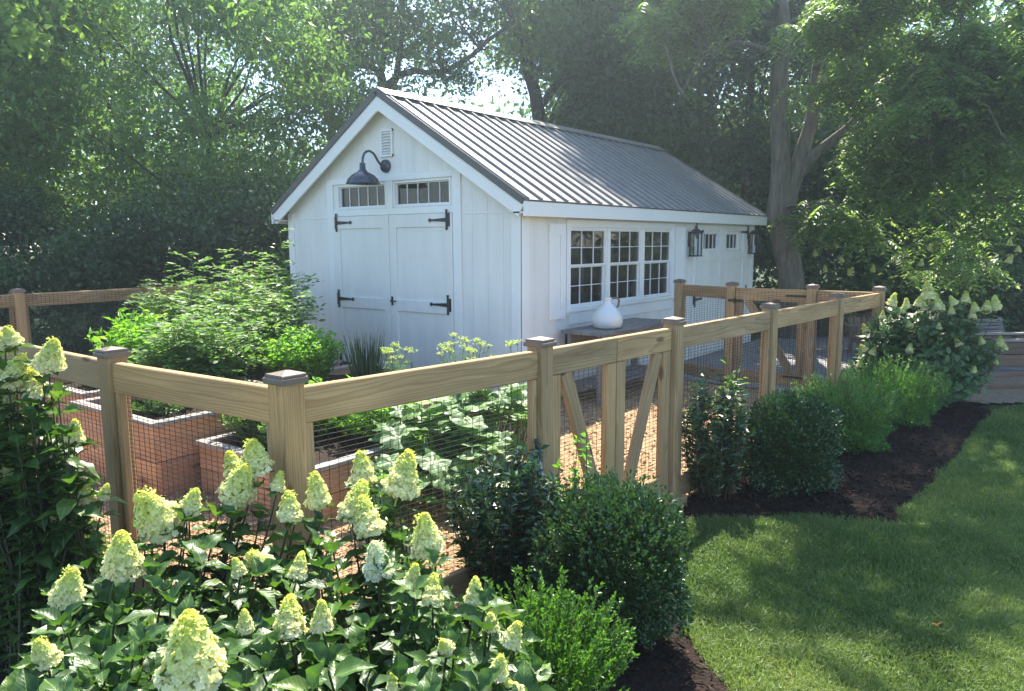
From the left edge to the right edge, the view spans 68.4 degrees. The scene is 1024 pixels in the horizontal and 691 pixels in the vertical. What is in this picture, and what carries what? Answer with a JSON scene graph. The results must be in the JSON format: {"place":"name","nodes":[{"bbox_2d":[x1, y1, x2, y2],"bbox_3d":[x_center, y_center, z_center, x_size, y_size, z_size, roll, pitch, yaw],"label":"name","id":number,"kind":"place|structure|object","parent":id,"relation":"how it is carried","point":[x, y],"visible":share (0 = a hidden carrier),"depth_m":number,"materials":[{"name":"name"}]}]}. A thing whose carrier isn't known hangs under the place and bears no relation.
{"place":"outdoors","nodes":[
{"label":"outdoors","id":0,"kind":"place"},
{"bbox_2d":[21,377,797,608],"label":"garden path","id":1,"kind":"structure","parent":0,"point":[439,512],"depth_m":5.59,"materials":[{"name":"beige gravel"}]},
{"bbox_2d":[33,375,99,424],"bbox_3d":[-3.459,0.517,6.875,1.210,0.523,1.360,6,10,37],"label":"raised bed","id":2,"kind":"object","parent":1,"relation":"on","point":[84,393],"visible":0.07,"depth_m":6.21,"materials":[{"name":"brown wood"}]},
{"bbox_2d":[84,307,175,365],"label":"pepper plant","id":3,"kind":"object","parent":2,"relation":"on","point":[117,336],"visible":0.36,"depth_m":6.74,"materials":[{"name":"green plant"}]},
{"bbox_2d":[0,277,289,397],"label":"garden fence","id":4,"kind":"object","parent":1,"relation":"on","point":[18,302],"visible":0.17,"depth_m":8.48,"materials":[{"name":"brown wood"}]},
{"bbox_2d":[70,376,262,496],"bbox_3d":[-2.438,0.651,5.864,1.210,0.523,1.340,6,10,37],"label":"raised bed","id":5,"kind":"object","parent":1,"relation":"on","point":[199,415],"visible":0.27,"depth_m":5.17,"materials":[{"name":"red brick"}]},
{"bbox_2d":[132,399,187,415],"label":"pepper plant","id":6,"kind":"object","parent":5,"relation":"in","point":[151,408],"visible":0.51,"depth_m":5.51,"materials":[{"name":"green plant"}]},
{"bbox_2d":[128,300,274,381],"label":"tomato plant","id":7,"kind":"object","parent":5,"relation":"on","point":[204,351],"visible":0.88,"depth_m":6.16,"materials":[{"name":"green plant"}]},
{"bbox_2d":[0,327,556,659],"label":"garden fence","id":8,"kind":"object","parent":1,"relation":"on","point":[288,407],"visible":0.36,"depth_m":3.29,"materials":[{"name":"brown wood"}]},
{"bbox_2d":[553,337,616,528],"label":"garden gate","id":9,"kind":"structure","parent":8,"relation":"attached to","point":[568,359],"depth_m":4.06,"materials":[{"name":"brown wood"}]},
{"bbox_2d":[236,360,342,379],"bbox_3d":[-2.813,0.384,8.182,1.440,0.423,1.290,6,10,37],"label":"raised bed","id":10,"kind":"object","parent":1,"relation":"on","point":[260,374],"visible":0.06,"depth_m":7.44,"materials":[{"name":"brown wood"}]},
{"bbox_2d":[120,251,251,336],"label":"tomato plant","id":11,"kind":"object","parent":10,"relation":"on","point":[194,298],"visible":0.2,"depth_m":7.88,"materials":[{"name":"green plant"}]},
{"bbox_2d":[153,271,324,379],"bbox_3d":[-2.691,-0.188,7.287,1.548,1.055,1.556,6,10,37],"label":"tomato plant","id":12,"kind":"object","parent":10,"relation":"on","point":[275,322],"visible":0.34,"depth_m":7.24,"materials":[{"name":"green plant"}]},
{"bbox_2d":[186,228,325,347],"bbox_3d":[-2.763,-0.531,8.208,1.441,1.484,1.330,-3,8,-17],"label":"tomato plant","id":13,"kind":"object","parent":10,"relation":"on","point":[244,285],"visible":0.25,"depth_m":8.11,"materials":[{"name":"green plant"}]},
{"bbox_2d":[194,416,441,520],"bbox_3d":[-1.257,0.794,5.366,1.210,0.363,1.420,6,10,37],"label":"raised bed","id":14,"kind":"object","parent":1,"relation":"on","point":[338,471],"visible":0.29,"depth_m":5.00,"materials":[{"name":"red brick"}]},
{"bbox_2d":[217,383,267,446],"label":"basil plant","id":15,"kind":"object","parent":14,"relation":"on","point":[263,428],"visible":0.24,"depth_m":5.07,"materials":[{"name":"green plant"}]},
{"bbox_2d":[234,374,345,437],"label":"basil plant","id":16,"kind":"object","parent":14,"relation":"on","point":[325,427],"visible":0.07,"depth_m":5.38,"materials":[{"name":"green plant"}]},
{"bbox_2d":[308,375,418,439],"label":"bean plant","id":17,"kind":"object","parent":14,"relation":"on","point":[341,428],"visible":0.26,"depth_m":5.28,"materials":[{"name":"green plant"}]},
{"bbox_2d":[256,363,447,415],"bbox_3d":[-1.490,0.515,7.179,1.310,0.423,1.290,6,10,37],"label":"raised bed","id":18,"kind":"object","parent":1,"relation":"on","point":[340,372],"visible":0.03,"depth_m":7.70,"materials":[{"name":"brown wood"}]},
{"bbox_2d":[251,324,345,383],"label":"basil plant","id":19,"kind":"object","parent":18,"relation":"on","point":[310,354],"visible":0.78,"depth_m":6.78,"materials":[{"name":"green plant"}]},
{"bbox_2d":[339,331,390,376],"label":"chive clump","id":20,"kind":"object","parent":18,"relation":"on","point":[364,367],"visible":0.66,"depth_m":6.72,"materials":[{"name":"green plant"}]},
{"bbox_2d":[377,342,417,371],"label":"fennel plant","id":21,"kind":"object","parent":1,"relation":"on","point":[387,350],"visible":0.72,"depth_m":6.39,"materials":[{"name":"green plant"}]},
{"bbox_2d":[344,431,512,524],"bbox_3d":[-0.452,0.818,4.812,0.948,0.438,1.221,6,10,37],"label":"squash plant","id":22,"kind":"object","parent":1,"relation":"on","point":[379,476],"visible":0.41,"depth_m":4.58,"materials":[{"name":"green plant"}]},
{"bbox_2d":[368,383,526,494],"bbox_3d":[-0.302,0.567,5.370,1.078,0.721,1.687,6,10,37],"label":"squash plant","id":23,"kind":"object","parent":1,"relation":"on","point":[404,440],"visible":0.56,"depth_m":5.01,"materials":[{"name":"green plant"}]},
{"bbox_2d":[437,332,495,416],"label":"fennel plant","id":24,"kind":"object","parent":1,"relation":"on","point":[467,348],"visible":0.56,"depth_m":6.20,"materials":[{"name":"green plant"}]},
{"bbox_2d":[505,339,523,438],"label":"fennel plant","id":25,"kind":"object","parent":1,"relation":"on","point":[509,343],"visible":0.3,"depth_m":5.88,"materials":[{"name":"green plant"}]},
{"bbox_2d":[560,318,662,405],"bbox_3d":[1.202,0.153,8.448,0.516,0.775,1.600,6,10,37],"label":"potting table","id":26,"kind":"object","parent":1,"relation":"on","point":[591,332],"visible":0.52,"depth_m":8.09,"materials":[{"name":"grey wood"}]},
{"bbox_2d":[591,297,622,328],"bbox_3d":[1.016,-0.351,8.037,0.336,0.334,0.336,6,10,37],"label":"jug","id":27,"kind":"object","parent":26,"relation":"on","point":[607,314],"visible":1,"depth_m":7.93,"materials":[{"name":"white ceramic"}]},
{"bbox_2d":[661,286,886,496],"bbox_3d":[2.386,0.214,6.283,0.130,1.233,4.224,7,11,42],"label":"garden fence","id":28,"kind":"object","parent":1,"relation":"on","point":[769,320],"visible":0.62,"depth_m":5.70,"materials":[{"name":"brown wood"}]},
{"bbox_2d":[614,328,671,499],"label":"garden gate","id":29,"kind":"structure","parent":28,"relation":"attached to","point":[655,345],"depth_m":4.51,"materials":[{"name":"brown wood"}]},
{"bbox_2d":[1,252,1023,690],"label":"ground","id":30,"kind":"structure","parent":0,"point":[989,406],"depth_m":7.67,"materials":[{"name":"green plant"}]},
{"bbox_2d":[0,229,85,351],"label":"evergreen shrub","id":31,"kind":"object","parent":30,"relation":"on","point":[33,313],"visible":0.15,"depth_m":11.19,"materials":[{"name":"green plant"}]},
{"bbox_2d":[0,0,162,238],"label":"broadleaf tree","id":32,"kind":"object","parent":30,"relation":"on","point":[24,40],"visible":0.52,"depth_m":11.59,"materials":[{"name":"green plant"}]},
{"bbox_2d":[0,143,173,354],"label":"evergreen shrub","id":33,"kind":"object","parent":30,"relation":"on","point":[20,207],"visible":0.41,"depth_m":10.99,"materials":[{"name":"green plant"}]},
{"bbox_2d":[1,156,256,354],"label":"evergreen shrub","id":34,"kind":"object","parent":30,"relation":"on","point":[89,261],"visible":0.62,"depth_m":10.18,"materials":[{"name":"green plant"}]},
{"bbox_2d":[138,159,289,313],"bbox_3d":[-3.873,-1.413,11.960,4.551,2.972,4.598,6,10,37],"label":"evergreen shrub","id":35,"kind":"object","parent":30,"relation":"on","point":[256,212],"visible":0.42,"depth_m":10.90,"materials":[{"name":"green plant"}]},
{"bbox_2d":[0,0,435,313],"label":"willow tree","id":36,"kind":"object","parent":30,"relation":"on","point":[306,80],"visible":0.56,"depth_m":12.29,"materials":[{"name":"green plant"}]},
{"bbox_2d":[204,233,290,310],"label":"evergreen shrub","id":37,"kind":"object","parent":30,"relation":"on","point":[282,258],"visible":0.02,"depth_m":10.74,"materials":[{"name":"green plant"}]},
{"bbox_2d":[294,0,398,139],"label":"locust tree","id":38,"kind":"object","parent":30,"relation":"on","point":[319,6],"visible":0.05,"depth_m":16.25,"materials":[{"name":"green plant"}]},
{"bbox_2d":[0,555,739,690],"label":"mulch border","id":39,"kind":"object","parent":30,"relation":"on","point":[660,650],"visible":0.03,"depth_m":2.96,"materials":[{"name":"brown soil"}]},
{"bbox_2d":[0,325,128,674],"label":"hydrangea shrub","id":40,"kind":"object","parent":39,"relation":"on","point":[49,512],"visible":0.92,"depth_m":2.95,"materials":[{"name":"green plant"}]},
{"bbox_2d":[0,438,344,690],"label":"hydrangea shrub","id":41,"kind":"object","parent":39,"relation":"on","point":[183,644],"visible":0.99,"depth_m":2.17,"materials":[{"name":"green plant"}]},
{"bbox_2d":[0,555,729,690],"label":"bark chips","id":42,"kind":"object","parent":39,"relation":"on","point":[679,660],"visible":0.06,"depth_m":2.94,"materials":[{"name":"brown wood"}]},
{"bbox_2d":[222,449,555,690],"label":"hydrangea shrub","id":43,"kind":"object","parent":39,"relation":"on","point":[406,632],"visible":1,"depth_m":2.02,"materials":[{"name":"green plant"}]},
{"bbox_2d":[441,440,570,608],"bbox_3d":[-0.026,0.836,3.537,0.607,0.781,0.571,-1,8,-7],"label":"laurel shrub","id":44,"kind":"object","parent":39,"relation":"on","point":[495,554],"visible":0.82,"depth_m":3.42,"materials":[{"name":"green plant"}]},
{"bbox_2d":[534,439,546,496],"bbox_3d":[0.179,0.829,3.718,0.156,0.742,0.024,4,9,28],"label":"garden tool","id":45,"kind":"object","parent":39,"relation":"on","point":[537,445],"visible":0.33,"depth_m":3.70,"materials":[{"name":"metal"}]},
{"bbox_2d":[459,565,639,690],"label":"holly shrub","id":46,"kind":"object","parent":39,"relation":"on","point":[540,611],"visible":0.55,"depth_m":2.45,"materials":[{"name":"green plant"}]},
{"bbox_2d":[553,430,607,588],"bbox_3d":[0.311,0.804,3.481,0.288,0.856,0.251,-2,8,-11],"label":"sapling","id":47,"kind":"object","parent":39,"relation":"on","point":[574,471],"visible":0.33,"depth_m":3.46,"materials":[{"name":"green plant"}]},
{"bbox_2d":[527,465,696,662],"bbox_3d":[0.424,0.884,3.183,0.694,0.782,0.716,1,8,12],"label":"boxwood shrub","id":48,"kind":"object","parent":39,"relation":"on","point":[579,548],"visible":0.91,"depth_m":3.02,"materials":[{"name":"green plant"}]},
{"bbox_2d":[606,493,686,542],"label":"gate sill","id":49,"kind":"structure","parent":39,"relation":"on","point":[683,497],"depth_m":4.78,"materials":[{"name":"brown wood"}]},
{"bbox_2d":[261,0,550,111],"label":"locust tree","id":50,"kind":"object","parent":30,"relation":"on","point":[429,38],"visible":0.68,"depth_m":15.10,"materials":[{"name":"green plant"}]},
{"bbox_2d":[3,0,1020,260],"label":"woodland","id":51,"kind":"object","parent":30,"relation":"on","point":[319,138],"visible":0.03,"depth_m":21.97,"materials":[{"name":"green plant"}]},
{"bbox_2d":[270,87,767,405],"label":"garden shed","id":52,"kind":"structure","parent":30,"relation":"on","point":[496,230],"depth_m":8.60,"materials":[{"name":"white paint"}]},
{"bbox_2d":[337,182,385,209],"bbox_3d":[-1.725,-1.726,8.733,0.830,0.280,0.070,6,10,37],"label":"transom window","id":53,"kind":"structure","parent":52,"relation":"in","point":[339,188],"depth_m":8.79,"materials":[{"name":"white paint"}]},
{"bbox_2d":[333,214,392,366],"bbox_3d":[-1.760,-0.565,8.859,0.947,1.957,0.053,6,10,37],"label":"door","id":54,"kind":"structure","parent":52,"relation":"in","point":[361,243],"depth_m":8.84,"materials":[{"name":"white paint"}]},
{"bbox_2d":[346,150,390,184],"bbox_3d":[-1.577,-1.949,8.227,0.372,0.369,0.515,6,10,37],"label":"wall lamp","id":55,"kind":"object","parent":52,"relation":"attached to","point":[362,176],"visible":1,"depth_m":8.14,"materials":[{"name":"grey metal"}]},
{"bbox_2d":[389,209,454,368],"bbox_3d":[-1.006,-0.489,8.279,0.949,1.957,0.066,6,10,37],"label":"door","id":56,"kind":"structure","parent":52,"relation":"in","point":[421,245],"depth_m":8.28,"materials":[{"name":"white paint"}]},
{"bbox_2d":[393,177,450,206],"bbox_3d":[-0.963,-1.650,8.155,0.850,0.280,0.070,6,10,37],"label":"transom window","id":57,"kind":"structure","parent":52,"relation":"in","point":[396,184],"depth_m":8.17,"materials":[{"name":"white paint"}]},
{"bbox_2d":[570,227,606,308],"bbox_3d":[0.833,-0.877,8.432,0.070,0.875,0.785,6,10,37],"label":"window","id":58,"kind":"structure","parent":52,"relation":"in","point":[603,264],"depth_m":8.57,"materials":[{"name":"white paint"}]},
{"bbox_2d":[610,228,641,302],"bbox_3d":[1.346,-0.972,9.096,0.070,0.875,0.785,6,10,37],"label":"window","id":59,"kind":"structure","parent":52,"relation":"in","point":[638,246],"depth_m":9.29,"materials":[{"name":"white paint"}]},
{"bbox_2d":[644,229,671,298],"bbox_3d":[1.860,-1.066,9.760,0.070,0.875,0.785,6,10,37],"label":"window","id":60,"kind":"structure","parent":52,"relation":"in","point":[669,231],"depth_m":9.94,"materials":[{"name":"white paint"}]},
{"bbox_2d":[688,228,702,256],"bbox_3d":[2.529,-1.423,10.391,0.194,0.388,0.180,6,10,37],"label":"wall lantern","id":61,"kind":"object","parent":52,"relation":"attached to","point":[693,251],"depth_m":10.38,"materials":[{"name":"black metal"}]},
{"bbox_2d":[693,223,722,355],"bbox_3d":[2.870,-0.825,11.036,0.053,1.887,1.025,6,10,37],"label":"door","id":62,"kind":"structure","parent":52,"relation":"in","point":[708,266],"depth_m":11.07,"materials":[{"name":"white paint"}]},
{"bbox_2d":[702,232,719,250],"bbox_3d":[2.893,-1.526,11.062,0.070,0.270,0.600,6,10,37],"label":"window","id":63,"kind":"structure","parent":52,"relation":"in","point":[716,241],"depth_m":11.16,"materials":[{"name":"white paint"}]},
{"bbox_2d":[725,232,739,249],"bbox_3d":[3.385,-1.617,11.699,0.070,0.270,0.600,6,10,37],"label":"window","id":64,"kind":"structure","parent":52,"relation":"in","point":[737,235],"depth_m":11.82,"materials":[{"name":"white paint"}]},
{"bbox_2d":[719,225,748,348],"bbox_3d":[3.499,-0.940,11.850,0.053,1.887,1.025,6,10,37],"label":"door","id":65,"kind":"structure","parent":52,"relation":"in","point":[733,263],"depth_m":11.77,"materials":[{"name":"white paint"}]},
{"bbox_2d":[748,230,759,253],"bbox_3d":[3.909,-1.676,12.176,0.194,0.388,0.180,6,10,37],"label":"wall lantern","id":66,"kind":"object","parent":52,"relation":"attached to","point":[750,238],"depth_m":12.17,"materials":[{"name":"black metal"}]},
{"bbox_2d":[426,0,755,155],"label":"maple tree","id":67,"kind":"object","parent":30,"relation":"on","point":[543,26],"visible":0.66,"depth_m":15.91,"materials":[{"name":"green plant"}]},
{"bbox_2d":[534,0,800,204],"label":"dark tree","id":68,"kind":"object","parent":30,"relation":"on","point":[623,94],"visible":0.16,"depth_m":16.12,"materials":[{"name":"green plant"}]},
{"bbox_2d":[647,0,869,307],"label":"dark tree","id":69,"kind":"object","parent":30,"relation":"on","point":[759,104],"visible":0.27,"depth_m":16.68,"materials":[{"name":"green plant"}]},
{"bbox_2d":[598,0,1023,338],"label":"walnut tree","id":70,"kind":"object","parent":30,"relation":"on","point":[961,98],"visible":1,"depth_m":10.68,"materials":[{"name":"green plant"}]},
{"bbox_2d":[767,243,863,342],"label":"hydrangea shrub","id":71,"kind":"object","parent":30,"relation":"on","point":[811,272],"visible":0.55,"depth_m":13.30,"materials":[{"name":"green plant"}]},
{"bbox_2d":[673,399,991,526],"bbox_3d":[3.047,0.812,6.226,1.334,0.080,5.193,7,11,42],"label":"mulch bed","id":72,"kind":"object","parent":30,"relation":"on","point":[875,489],"visible":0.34,"depth_m":5.24,"materials":[{"name":"brown wood"}]},
{"bbox_2d":[681,370,756,501],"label":"laurel shrub","id":73,"kind":"object","parent":72,"relation":"on","point":[714,468],"visible":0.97,"depth_m":4.82,"materials":[{"name":"green plant"}]},
{"bbox_2d":[712,356,747,478],"bbox_3d":[1.519,0.511,5.302,0.258,0.925,0.341,4,9,26],"label":"sapling","id":74,"kind":"object","parent":72,"relation":"on","point":[730,376],"visible":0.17,"depth_m":5.30,"materials":[{"name":"green plant"}]},
{"bbox_2d":[731,387,845,498],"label":"boxwood shrub","id":75,"kind":"object","parent":72,"relation":"on","point":[772,453],"visible":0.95,"depth_m":4.87,"materials":[{"name":"green plant"}]},
{"bbox_2d":[781,368,910,455],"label":"yew shrub","id":76,"kind":"object","parent":72,"relation":"on","point":[869,424],"visible":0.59,"depth_m":5.89,"materials":[{"name":"green plant"}]},
{"bbox_2d":[839,350,953,429],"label":"yew shrub","id":77,"kind":"object","parent":72,"relation":"on","point":[921,404],"visible":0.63,"depth_m":6.71,"materials":[{"name":"green plant"}]},
{"bbox_2d":[852,280,1008,409],"bbox_3d":[4.126,0.019,7.502,1.612,1.359,1.063,-6,10,-35],"label":"hydrangea shrub","id":78,"kind":"object","parent":72,"relation":"on","point":[927,337],"visible":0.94,"depth_m":7.26,"materials":[{"name":"green plant"}]},
{"bbox_2d":[700,15,1023,301],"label":"dark tree","id":79,"kind":"object","parent":30,"relation":"on","point":[879,257],"visible":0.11,"depth_m":16.08,"materials":[{"name":"green plant"}]},
{"bbox_2d":[822,245,923,333],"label":"hydrangea shrub","id":80,"kind":"object","parent":30,"relation":"on","point":[888,283],"visible":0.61,"depth_m":13.26,"materials":[{"name":"green plant"}]},
{"bbox_2d":[839,0,1023,307],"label":"dark tree","id":81,"kind":"object","parent":30,"relation":"on","point":[1000,9],"visible":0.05,"depth_m":15.82,"materials":[{"name":"green plant"}]},
{"bbox_2d":[897,243,997,329],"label":"hydrangea shrub","id":82,"kind":"object","parent":30,"relation":"on","point":[947,293],"visible":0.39,"depth_m":13.26,"materials":[{"name":"green plant"}]},
{"bbox_2d":[937,178,1023,297],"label":"dark tree","id":83,"kind":"object","parent":30,"relation":"on","point":[1017,261],"visible":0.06,"depth_m":15.93,"materials":[{"name":"green plant"}]},
{"bbox_2d":[941,238,1023,331],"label":"hydrangea shrub","id":84,"kind":"object","parent":30,"relation":"on","point":[1011,317],"visible":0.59,"depth_m":13.28,"materials":[{"name":"green plant"}]},
{"bbox_2d":[984,367,1023,371],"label":"kerb stone","id":85,"kind":"object","parent":30,"relation":"on","point":[1010,369],"depth_m":9.61,"materials":[{"name":"grey stone"}]},
{"bbox_2d":[3,0,1022,253],"label":"sky","id":86,"kind":"structure","parent":0,"point":[481,99],"materials":[{"name":"white"}]},
{"bbox_2d":[639,334,967,391],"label":"paved path","id":87,"kind":"structure","parent":0,"point":[687,377],"depth_m":10.85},
{"bbox_2d":[673,279,872,393],"bbox_3d":[2.808,-0.104,8.576,0.299,1.233,2.379,-8,11,-44],"label":"garden fence","id":88,"kind":"object","parent":87,"relation":"on","point":[683,290],"visible":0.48,"depth_m":8.73,"materials":[{"name":"brown wood"}]},
{"bbox_2d":[728,288,806,387],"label":"garden gate","id":89,"kind":"structure","parent":88,"relation":"attached to","point":[749,296],"depth_m":8.39,"materials":[{"name":"brown wood"}]},
{"bbox_2d":[936,317,1022,354],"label":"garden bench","id":90,"kind":"object","parent":87,"relation":"on","point":[998,321],"visible":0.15,"depth_m":10.73,"materials":[{"name":"grey wood"}]},
{"bbox_2d":[968,332,1023,366],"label":"timber planter","id":91,"kind":"object","parent":87,"relation":"on","point":[1014,341],"visible":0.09,"depth_m":9.89,"materials":[{"name":"wood"}]},
{"bbox_2d":[671,403,1023,690],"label":"grass","id":92,"kind":"structure","parent":0,"point":[836,617],"depth_m":3.63,"materials":[{"name":"green plant"}]},
{"bbox_2d":[846,317,882,351],"bbox_3d":[5.397,-0.133,11.276,0.570,0.524,0.669,0,8,0],"label":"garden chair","id":93,"kind":"object","parent":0,"point":[851,324],"visible":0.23,"depth_m":11.49,"materials":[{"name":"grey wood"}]},
{"bbox_2d":[959,377,1023,403],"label":"gravel path","id":94,"kind":"structure","parent":0,"point":[999,396],"depth_m":8.21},
{"bbox_2d":[979,383,1023,388],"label":"timber sleeper","id":95,"kind":"object","parent":94,"relation":"on","point":[1008,386],"depth_m":8.50,"materials":[{"name":"wood"}]},
{"bbox_2d":[983,372,1023,376],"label":"timber sleeper","id":96,"kind":"object","parent":94,"relation":"on","point":[1008,374],"depth_m":9.26,"materials":[{"name":"wood"}]}
]}

